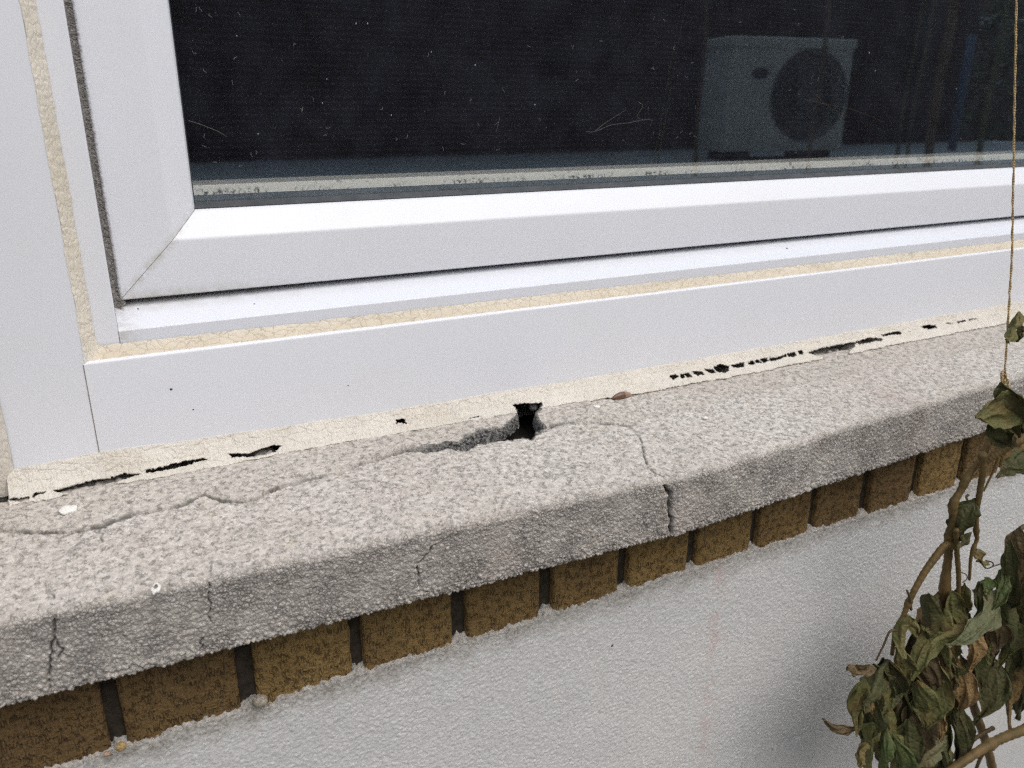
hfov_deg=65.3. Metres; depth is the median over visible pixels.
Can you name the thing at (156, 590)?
paint flake
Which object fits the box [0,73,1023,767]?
house wall
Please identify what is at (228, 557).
stone sill
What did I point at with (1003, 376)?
twine
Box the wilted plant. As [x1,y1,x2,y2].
[822,311,1023,767]
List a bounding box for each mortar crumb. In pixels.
[103,751,110,756]
[116,742,126,751]
[252,693,267,707]
[528,403,538,410]
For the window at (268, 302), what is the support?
attached to the house wall
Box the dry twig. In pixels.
[808,93,882,121]
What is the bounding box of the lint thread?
[594,103,648,131]
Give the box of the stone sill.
[0,319,1023,707]
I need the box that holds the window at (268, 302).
[0,0,1023,496]
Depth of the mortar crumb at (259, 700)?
0.53 m
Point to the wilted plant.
(913, 701)
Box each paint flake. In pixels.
[59,505,76,514]
[151,582,160,594]
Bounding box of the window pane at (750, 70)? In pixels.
[170,0,1023,180]
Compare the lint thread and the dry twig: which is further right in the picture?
the dry twig
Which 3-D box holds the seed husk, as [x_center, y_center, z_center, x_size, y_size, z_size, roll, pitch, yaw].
[0.098,0.009,0.714,0.022,0.005,0.006,-9,22,-26]
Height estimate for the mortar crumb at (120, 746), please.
0.006 m
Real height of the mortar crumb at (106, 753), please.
0.003 m
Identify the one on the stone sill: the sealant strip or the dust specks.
the sealant strip
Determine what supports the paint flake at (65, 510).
on the stone sill
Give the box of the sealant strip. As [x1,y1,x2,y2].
[7,301,1023,506]
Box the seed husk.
[612,391,631,398]
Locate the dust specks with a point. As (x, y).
(471, 89)
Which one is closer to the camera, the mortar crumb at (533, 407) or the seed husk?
the mortar crumb at (533, 407)
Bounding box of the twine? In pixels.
[1000,0,1022,386]
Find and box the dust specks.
[192,8,960,166]
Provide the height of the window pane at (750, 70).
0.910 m
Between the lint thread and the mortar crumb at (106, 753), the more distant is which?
the lint thread

